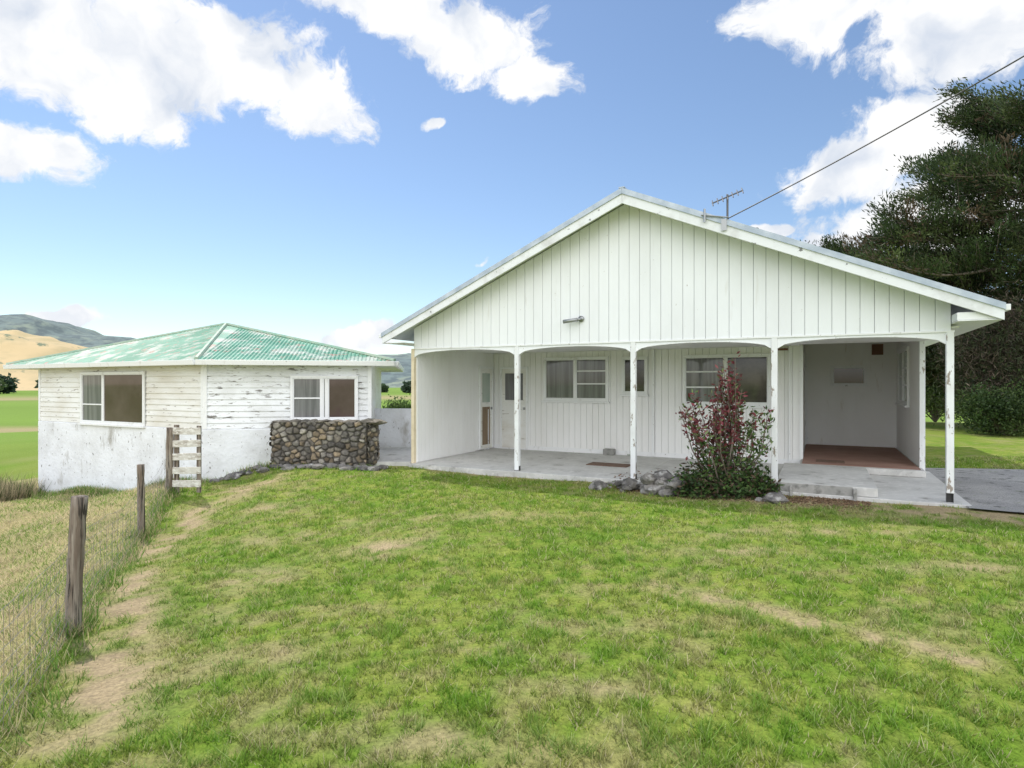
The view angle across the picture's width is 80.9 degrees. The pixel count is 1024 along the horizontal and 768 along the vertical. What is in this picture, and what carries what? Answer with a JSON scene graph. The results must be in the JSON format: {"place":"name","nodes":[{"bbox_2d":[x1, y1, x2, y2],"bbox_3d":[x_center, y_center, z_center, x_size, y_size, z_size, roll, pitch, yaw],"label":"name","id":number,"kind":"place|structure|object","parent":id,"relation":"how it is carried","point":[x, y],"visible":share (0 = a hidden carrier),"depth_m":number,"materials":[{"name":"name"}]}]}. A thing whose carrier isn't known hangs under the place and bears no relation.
{"place":"outdoors","nodes":[
{"label":"outdoors","id":0,"kind":"place"},
{"bbox_2d":[0,330,87,390],"bbox_3d":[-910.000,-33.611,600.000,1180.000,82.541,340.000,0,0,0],"label":"dry hill","id":1,"kind":"structure","parent":0,"point":[16,345],"depth_m":542.90,"materials":[{"name":"yellow plant"}]},
{"bbox_2d":[0,482,181,756],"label":"rough grass","id":2,"kind":"structure","parent":0,"point":[7,595],"depth_m":7.57,"materials":[{"name":"plant"}]},
{"bbox_2d":[0,314,955,387],"bbox_3d":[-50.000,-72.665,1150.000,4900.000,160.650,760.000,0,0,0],"label":"forested hills","id":3,"kind":"structure","parent":0,"point":[62,332],"depth_m":1055.74,"materials":[{"name":"green plant"}]},
{"bbox_2d":[0,388,1023,767],"bbox_3d":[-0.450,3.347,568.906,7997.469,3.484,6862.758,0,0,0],"label":"ground","id":4,"kind":"structure","parent":0,"point":[18,432],"depth_m":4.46,"materials":[{"name":"green plant"}]},
{"bbox_2d":[0,472,50,502],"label":"weeds","id":5,"kind":"object","parent":4,"relation":"on","point":[11,490],"visible":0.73,"depth_m":15.22,"materials":[{"name":"beige plant"}]},
{"bbox_2d":[63,495,87,633],"bbox_3d":[-3.364,1.467,4.627,0.170,1.205,0.118,0,0,-20],"label":"fence post","id":6,"kind":"object","parent":4,"relation":"on","point":[77,532],"visible":0.77,"depth_m":4.59,"materials":[{"name":"brown wood"}]},
{"bbox_2d":[0,456,168,731],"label":"wire netting fence","id":7,"kind":"object","parent":4,"relation":"on","point":[123,546],"visible":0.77,"depth_m":4.37,"materials":[{"name":"grey metal"}]},
{"bbox_2d":[0,461,277,767],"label":"tall grass","id":8,"kind":"structure","parent":4,"relation":"on","point":[100,491],"depth_m":5.21,"materials":[{"name":"green plant"}]},
{"bbox_2d":[137,464,144,532],"bbox_3d":[-5.238,1.722,8.492,0.114,1.171,0.102,0,0,0],"label":"fence post","id":9,"kind":"object","parent":4,"relation":"on","point":[140,475],"visible":0.77,"depth_m":8.46,"materials":[{"name":"brown wood"}]},
{"bbox_2d":[165,427,173,490],"bbox_3d":[-6.040,1.432,10.602,0.147,1.335,0.127,0,0,0],"label":"gate post","id":10,"kind":"object","parent":4,"relation":"on","point":[169,465],"visible":0.79,"depth_m":10.55,"materials":[{"name":"brown wood"}]},
{"bbox_2d":[172,425,201,492],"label":"slatted gate","id":11,"kind":"structure","parent":10,"relation":"attached to","point":[177,456],"depth_m":10.41,"materials":[{"name":"white wood"}]},
{"bbox_2d":[3,322,403,492],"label":"green roofed cottage","id":12,"kind":"structure","parent":4,"relation":"on","point":[108,414],"depth_m":13.76,"materials":[{"name":"paint"}]},
{"bbox_2d":[83,375,100,420],"bbox_3d":[-10.353,0.340,14.840,0.880,1.150,0.010,0,0,27],"label":"cottage front window glass","id":13,"kind":"structure","parent":12,"relation":"in","point":[91,383],"depth_m":14.84,"materials":[{"name":"glass"}]},
{"bbox_2d":[77,371,145,427],"bbox_3d":[-9.656,0.360,14.444,2.670,1.310,0.085,0,0,27],"label":"cottage front window frame","id":14,"kind":"structure","parent":12,"relation":"in","point":[82,422],"depth_m":14.54,"materials":[{"name":"white wood"}]},
{"bbox_2d":[104,375,141,422],"bbox_3d":[-9.240,0.340,14.271,1.580,1.150,0.010,0,0,27],"label":"cottage front window glass","id":15,"kind":"structure","parent":12,"relation":"in","point":[122,393],"depth_m":14.26,"materials":[{"name":"glass"}]},
{"bbox_2d":[294,379,319,416],"bbox_3d":[-4.531,0.315,13.322,0.596,0.880,0.010,0,0,-10],"label":"cottage side window glass","id":16,"kind":"structure","parent":12,"relation":"in","point":[303,388],"depth_m":13.31,"materials":[{"name":"glass"}]},
{"bbox_2d":[290,376,357,420],"bbox_3d":[-4.168,0.335,13.349,1.510,1.040,0.085,0,0,-10],"label":"cottage side window frame","id":17,"kind":"structure","parent":12,"relation":"in","point":[292,378],"depth_m":13.35,"materials":[{"name":"white wood"}]},
{"bbox_2d":[324,379,324,416],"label":"cottage side window glass","id":18,"kind":"structure","parent":12,"relation":"in","point":[324,379],"depth_m":13.38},
{"bbox_2d":[329,379,354,416],"bbox_3d":[-3.818,0.315,13.446,0.596,0.880,0.010,0,0,-10],"label":"cottage side window glass","id":19,"kind":"structure","parent":12,"relation":"in","point":[341,391],"depth_m":13.44,"materials":[{"name":"glass"}]},
{"bbox_2d":[269,422,271,464],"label":"stones","id":20,"kind":"object","parent":4,"relation":"on","point":[270,439],"visible":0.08,"depth_m":12.45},
{"bbox_2d":[209,463,388,482],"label":"edging stones","id":21,"kind":"object","parent":4,"relation":"on","point":[260,469],"depth_m":11.88,"materials":[{"name":"grey stone"}]},
{"bbox_2d":[271,422,366,465],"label":"front stones","id":22,"kind":"object","parent":4,"relation":"on","point":[316,443],"visible":0.81,"depth_m":12.34,"materials":[{"name":"grey stone"}]},
{"bbox_2d":[366,424,368,465],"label":"stone wall","id":23,"kind":"structure","parent":4,"relation":"on","point":[367,442],"depth_m":12.36,"materials":[{"name":"stone"}]},
{"bbox_2d":[272,418,386,424],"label":"cap stones","id":24,"kind":"object","parent":23,"relation":"on","point":[374,421],"visible":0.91,"depth_m":12.37,"materials":[{"name":"grey stone"}]},
{"bbox_2d":[367,423,378,465],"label":"corner stones","id":25,"kind":"object","parent":4,"relation":"on","point":[372,434],"visible":0.81,"depth_m":12.43,"materials":[{"name":"grey stone"}]},
{"bbox_2d":[376,428,379,461],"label":"side stones","id":26,"kind":"object","parent":4,"relation":"on","point":[378,446],"visible":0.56,"depth_m":12.80,"materials":[{"name":"grey stone"}]},
{"bbox_2d":[381,392,410,407],"bbox_3d":[-4.076,1.146,21.511,1.826,1.686,2.038,0,0,0],"label":"shrub","id":27,"kind":"object","parent":4,"relation":"on","point":[402,404],"visible":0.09,"depth_m":21.40,"materials":[{"name":"green plant"}]},
{"bbox_2d":[376,447,483,465],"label":"patio","id":28,"kind":"structure","parent":4,"relation":"on","point":[396,456],"depth_m":13.51,"materials":[{"name":"concrete"}]},
{"bbox_2d":[375,408,488,448],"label":"white wall","id":29,"kind":"structure","parent":4,"relation":"on","point":[395,430],"depth_m":15.62,"materials":[{"name":"paint"}]},
{"bbox_2d":[0,372,975,393],"bbox_3d":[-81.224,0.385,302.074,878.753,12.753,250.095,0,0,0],"label":"distant trees","id":30,"kind":"object","parent":4,"relation":"on","point":[8,384],"visible":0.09,"depth_m":278.81,"materials":[{"name":"green plant"}]},
{"bbox_2d":[416,347,761,462],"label":"house walls","id":31,"kind":"structure","parent":4,"relation":"on","point":[491,447],"depth_m":12.66,"materials":[{"name":"white paint"}]},
{"bbox_2d":[411,349,415,462],"bbox_3d":[-2.067,0.470,12.635,0.070,2.420,0.080,0,0,27],"label":"corner board","id":32,"kind":"object","parent":31,"relation":"attached to","point":[413,409],"visible":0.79,"depth_m":12.60,"materials":[{"name":"beige paint"}]},
{"bbox_2d":[417,341,918,465],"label":"porch inner cladding","id":33,"kind":"structure","parent":31,"relation":"attached to","point":[871,414],"depth_m":14.22,"materials":[{"name":"white wood"}]},
{"bbox_2d":[479,366,492,449],"bbox_3d":[-0.657,0.595,15.216,0.050,2.070,0.680,0,0,27],"label":"laundry door frame","id":34,"kind":"object","parent":33,"relation":"attached to","point":[480,367],"visible":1,"depth_m":14.91,"materials":[{"name":"white wood"}]},
{"bbox_2d":[481,368,491,448],"bbox_3d":[-0.665,0.620,15.220,0.032,2.020,0.576,0,0,27],"label":"laundry door","id":35,"kind":"structure","parent":34,"relation":"in","point":[486,404],"depth_m":15.23,"materials":[{"name":"white wood"}]},
{"bbox_2d":[482,407,489,444],"bbox_3d":[-0.658,1.055,15.217,0.007,0.950,0.400,0,0,27],"label":"laundry door panel","id":36,"kind":"structure","parent":35,"relation":"attached to","point":[484,425],"depth_m":15.19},
{"bbox_2d":[500,367,527,448],"bbox_3d":[0.052,0.595,15.330,0.790,2.070,0.050,0,0,27],"label":"back door frame","id":37,"kind":"object","parent":33,"relation":"attached to","point":[501,368],"visible":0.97,"depth_m":15.33,"materials":[{"name":"white wood"}]},
{"bbox_2d":[502,369,525,448],"bbox_3d":[0.056,0.620,15.338,0.686,2.020,0.033,0,0,27],"label":"back door","id":38,"kind":"structure","parent":37,"relation":"in","point":[511,402],"depth_m":15.37,"materials":[{"name":"white wood"}]},
{"bbox_2d":[505,405,522,443],"bbox_3d":[0.053,1.030,15.332,0.510,1.000,0.007,0,0,27],"label":"back door panel","id":39,"kind":"structure","parent":38,"relation":"attached to","point":[509,424],"depth_m":15.37,"materials":[{"name":"white wood"}]},
{"bbox_2d":[541,356,609,402],"bbox_3d":[1.522,-0.100,14.559,1.740,1.110,0.085,0,0,27],"label":"kitchen window frame","id":40,"kind":"object","parent":33,"relation":"attached to","point":[574,399],"visible":1,"depth_m":14.54,"materials":[{"name":"white wood"}]},
{"bbox_2d":[546,360,572,397],"bbox_3d":[1.189,-0.120,14.769,0.765,0.950,0.012,0,0,27],"label":"kitchen window glass","id":41,"kind":"object","parent":40,"relation":"in","point":[559,378],"visible":1,"depth_m":14.77,"materials":[{"name":"grey glass"}]},
{"bbox_2d":[577,360,604,397],"bbox_3d":[1.888,-0.120,14.412,0.765,0.950,0.012,0,0,27],"label":"kitchen window glass","id":42,"kind":"object","parent":40,"relation":"in","point":[590,390],"visible":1,"depth_m":14.40,"materials":[{"name":"grey glass"}]},
{"bbox_2d":[620,356,648,395],"bbox_3d":[2.827,-0.175,13.892,0.670,0.920,0.085,0,0,27],"label":"window frame","id":43,"kind":"object","parent":33,"relation":"attached to","point":[639,393],"visible":0.94,"depth_m":13.84,"materials":[{"name":"white wood"}]},
{"bbox_2d":[625,360,643,390],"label":"window glass","id":44,"kind":"object","parent":43,"relation":"attached to","point":[640,375],"visible":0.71,"depth_m":13.88,"materials":[{"name":"grey glass"}]},
{"bbox_2d":[493,345,807,463],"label":"porch battens","id":45,"kind":"object","parent":33,"relation":"attached to","point":[653,453],"visible":0.86,"depth_m":13.67,"materials":[{"name":"white wood"}]},
{"bbox_2d":[414,204,950,347],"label":"gable cladding","id":46,"kind":"structure","parent":33,"relation":"on","point":[624,272],"depth_m":10.23,"materials":[{"name":"white wood"}]},
{"bbox_2d":[563,316,583,323],"bbox_3d":[1.115,-1.166,10.879,0.380,0.138,0.130,0,0,16],"label":"gable light","id":47,"kind":"object","parent":46,"relation":"attached to","point":[580,318],"visible":1,"depth_m":10.84,"materials":[{"name":"white metal"}]},
{"bbox_2d":[379,304,1010,348],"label":"gutters","id":48,"kind":"object","parent":33,"relation":"on","point":[965,322],"visible":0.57,"depth_m":8.28,"materials":[{"name":"white metal"}]},
{"bbox_2d":[381,186,1005,336],"bbox_3d":[4.518,-2.141,15.334,10.220,2.348,11.780,0,0,27],"label":"barge flashing","id":49,"kind":"object","parent":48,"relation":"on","point":[854,260],"visible":0.86,"depth_m":9.39,"materials":[{"name":"grey metal"}]},
{"bbox_2d":[701,209,727,230],"bbox_3d":[3.166,-2.571,9.392,0.404,0.370,0.038,0,0,26],"label":"cable bracket","id":50,"kind":"object","parent":49,"relation":"attached to","point":[723,224],"visible":1,"depth_m":9.35,"materials":[{"name":"grey metal"}]},
{"bbox_2d":[728,55,1023,218],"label":"power cable","id":51,"kind":"object","parent":50,"relation":"attached to","point":[884,134],"visible":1,"depth_m":7.78,"materials":[{"name":"grey metal"}]},
{"bbox_2d":[681,353,770,407],"bbox_3d":[4.608,-0.070,12.982,1.870,1.150,0.085,0,0,27],"label":"living window frame","id":52,"kind":"object","parent":33,"relation":"attached to","point":[725,357],"visible":0.71,"depth_m":12.98,"materials":[{"name":"white wood"}]},
{"bbox_2d":[686,358,722,401],"bbox_3d":[4.245,-0.090,13.207,0.830,0.990,0.012,0,0,27],"label":"living window glass","id":53,"kind":"object","parent":52,"relation":"in","point":[702,378],"visible":0.79,"depth_m":13.22,"materials":[{"name":"grey glass"}]},
{"bbox_2d":[728,357,766,401],"bbox_3d":[5.002,-0.090,12.820,0.830,0.990,0.012,0,0,27],"label":"living window glass","id":54,"kind":"object","parent":52,"relation":"in","point":[753,381],"visible":0.79,"depth_m":12.77,"materials":[{"name":"glass"}]},
{"bbox_2d":[778,344,882,354],"bbox_3d":[7.243,-0.835,13.544,4.047,0.270,0.223,0,0,-33],"label":"timber panel","id":55,"kind":"object","parent":33,"relation":"attached to","point":[877,349],"visible":0.82,"depth_m":14.58,"materials":[{"name":"brown"}]},
{"bbox_2d":[831,365,866,385],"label":"entry window frame","id":56,"kind":"object","parent":33,"relation":"attached to","point":[848,366],"visible":1,"depth_m":14.86,"materials":[{"name":"white wood"}]},
{"bbox_2d":[834,368,863,382],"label":"entry window glass","id":57,"kind":"object","parent":56,"relation":"in","point":[848,375],"visible":1,"depth_m":14.88,"materials":[{"name":"grey glass"}]},
{"bbox_2d":[895,346,909,407],"bbox_3d":[8.539,-0.145,13.156,0.085,1.260,1.770,0,0,27],"label":"side window frame","id":58,"kind":"object","parent":33,"relation":"attached to","point":[903,403],"visible":1,"depth_m":13.10,"materials":[{"name":"white wood"}]},
{"bbox_2d":[899,353,901,399],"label":"side window glass","id":59,"kind":"object","parent":58,"relation":"attached to","point":[900,374],"visible":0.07,"depth_m":13.64,"materials":[{"name":"grey glass"}]},
{"bbox_2d":[904,351,906,400],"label":"side window glass","id":60,"kind":"object","parent":58,"relation":"attached to","point":[905,375],"visible":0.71,"depth_m":12.85,"materials":[{"name":"glass"}]},
{"bbox_2d":[394,204,975,339],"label":"eave soffit","id":61,"kind":"structure","parent":31,"relation":"on","point":[408,334],"depth_m":11.65,"materials":[{"name":"white paint"}]},
{"bbox_2d":[588,470,788,503],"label":"garden rocks","id":62,"kind":"object","parent":4,"relation":"on","point":[656,483],"visible":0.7,"depth_m":9.42,"materials":[{"name":"grey stone"}]},
{"bbox_2d":[409,448,971,507],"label":"veranda slab","id":63,"kind":"structure","parent":4,"relation":"on","point":[929,489],"depth_m":11.66,"materials":[{"name":"grey concrete"}]},
{"bbox_2d":[603,448,615,454],"bbox_3d":[2.280,1.589,14.086,0.250,0.138,0.200,0,0,27],"label":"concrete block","id":64,"kind":"object","parent":63,"relation":"on","point":[608,451],"visible":1,"depth_m":14.00,"materials":[{"name":"concrete"}]},
{"bbox_2d":[776,445,925,497],"bbox_3d":[6.693,1.589,11.909,2.290,0.138,6.900,0,0,27],"label":"entry step","id":65,"kind":"object","parent":63,"relation":"on","point":[860,480],"visible":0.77,"depth_m":10.20,"materials":[{"name":"grey concrete"}]},
{"bbox_2d":[802,444,920,469],"bbox_3d":[7.405,1.533,13.028,1.920,0.010,4.140,0,0,27],"label":"entry carpet","id":66,"kind":"object","parent":65,"relation":"on","point":[877,457],"visible":1,"depth_m":12.66,"materials":[{"name":"brown carpet"}]},
{"bbox_2d":[664,351,783,499],"bbox_3d":[3.276,0.632,9.349,1.846,2.294,1.033,0,0,0],"label":"photinia bush","id":67,"kind":"object","parent":4,"relation":"on","point":[722,479],"visible":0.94,"depth_m":9.21,"materials":[{"name":"green plant"}]},
{"bbox_2d":[585,482,874,514],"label":"leaf litter","id":68,"kind":"object","parent":4,"relation":"on","point":[818,500],"visible":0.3,"depth_m":8.75,"materials":[{"name":"brown plant"}]},
{"bbox_2d":[514,332,953,493],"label":"veranda posts","id":69,"kind":"object","parent":4,"relation":"on","point":[949,416],"visible":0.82,"depth_m":10.44,"materials":[{"name":"white wood"}]},
{"bbox_2d":[414,332,945,356],"bbox_3d":[2.030,-0.655,10.526,9.145,0.166,0.023,0,0,27],"label":"arched valance","id":70,"kind":"object","parent":69,"relation":"attached to","point":[940,336],"visible":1,"depth_m":9.79,"materials":[{"name":"white paint"}]},
{"bbox_2d":[415,336,945,356],"bbox_3d":[2.039,-0.630,10.543,9.145,0.145,0.073,0,0,27],"label":"valance edge","id":71,"kind":"object","parent":69,"relation":"attached to","point":[417,355],"visible":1,"depth_m":9.93,"materials":[{"name":"white wood"}]},
{"bbox_2d":[414,330,954,348],"bbox_3d":[2.060,-0.738,10.481,9.240,0.025,0.008,0,0,27],"label":"beam drip strip","id":72,"kind":"object","parent":69,"relation":"attached to","point":[702,339],"visible":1,"depth_m":9.85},
{"bbox_2d":[514,466,953,502],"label":"post brackets","id":73,"kind":"object","parent":69,"relation":"on","point":[949,497],"visible":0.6,"depth_m":8.44,"materials":[{"name":"grey metal"}]},
{"bbox_2d":[775,482,856,501],"bbox_3d":[4.561,1.691,9.067,1.120,0.338,0.098,0,0,27],"label":"step face","id":74,"kind":"object","parent":4,"relation":"on","point":[790,488],"visible":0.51,"depth_m":9.06},
{"bbox_2d":[800,215,1021,390],"bbox_3d":[18.512,-2.956,29.371,12.726,10.287,10.224,0,0,0],"label":"cypress tree","id":75,"kind":"object","parent":4,"relation":"on","point":[836,246],"visible":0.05,"depth_m":28.12,"materials":[{"name":"green plant"}]},
{"bbox_2d":[829,77,1023,364],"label":"cypress tree","id":76,"kind":"object","parent":4,"relation":"on","point":[973,174],"visible":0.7,"depth_m":24.85,"materials":[{"name":"green plant"}]},
{"bbox_2d":[925,382,965,421],"bbox_3d":[22.813,0.394,32.500,3.292,3.399,3.645,0,0,0],"label":"shrub","id":77,"kind":"object","parent":4,"relation":"on","point":[934,417],"visible":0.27,"depth_m":32.01,"materials":[{"name":"green plant"}]},
{"bbox_2d":[925,277,1023,431],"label":"shrub","id":78,"kind":"object","parent":4,"relation":"on","point":[1002,353],"visible":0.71,"depth_m":23.10,"materials":[{"name":"green plant"}]},
{"bbox_2d":[940,368,1023,436],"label":"shrub","id":79,"kind":"object","parent":4,"relation":"on","point":[1002,414],"visible":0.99,"depth_m":21.11,"materials":[{"name":"green plant"}]},
{"bbox_2d":[0,0,1023,354],"label":"sky","id":80,"kind":"structure","parent":0,"point":[322,171],"materials":[{"name":"blue"}]},
{"bbox_2d":[382,194,1004,343],"bbox_3d":[1.858,-2.028,10.128,10.200,2.390,0.032,0,0,27],"label":"barge board","id":81,"kind":"object","parent":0,"point":[891,280],"visible":1,"depth_m":9.42,"materials":[{"name":"white wood"}]},
{"bbox_2d":[460,326,958,353],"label":"porch ceiling","id":82,"kind":"structure","parent":0,"point":[712,344],"depth_m":12.33,"materials":[{"name":"white wood"}]},
{"bbox_2d":[753,244,919,336],"bbox_3d":[2.063,-1.970,10.530,9.200,2.420,0.029,0,0,27],"label":"batten","id":83,"kind":"object","parent":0,"point":[791,297],"visible":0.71,"depth_m":9.43,"materials":[{"name":"white wood"}]},
{"bbox_2d":[925,468,1023,512],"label":"driveway","id":84,"kind":"structure","parent":0,"point":[993,489],"depth_m":9.78,"materials":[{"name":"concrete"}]},
{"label":"roof sheets","id":85,"kind":"object","parent":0,"visible":0},
{"bbox_2d":[712,188,757,227],"bbox_3d":[3.849,-2.977,10.492,0.610,1.134,0.803,0,0,-1],"label":"tv antenna","id":86,"kind":"object","parent":85,"relation":"on","point":[727,203],"visible":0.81,"depth_m":10.72,"materials":[{"name":"grey metal"}]}
]}

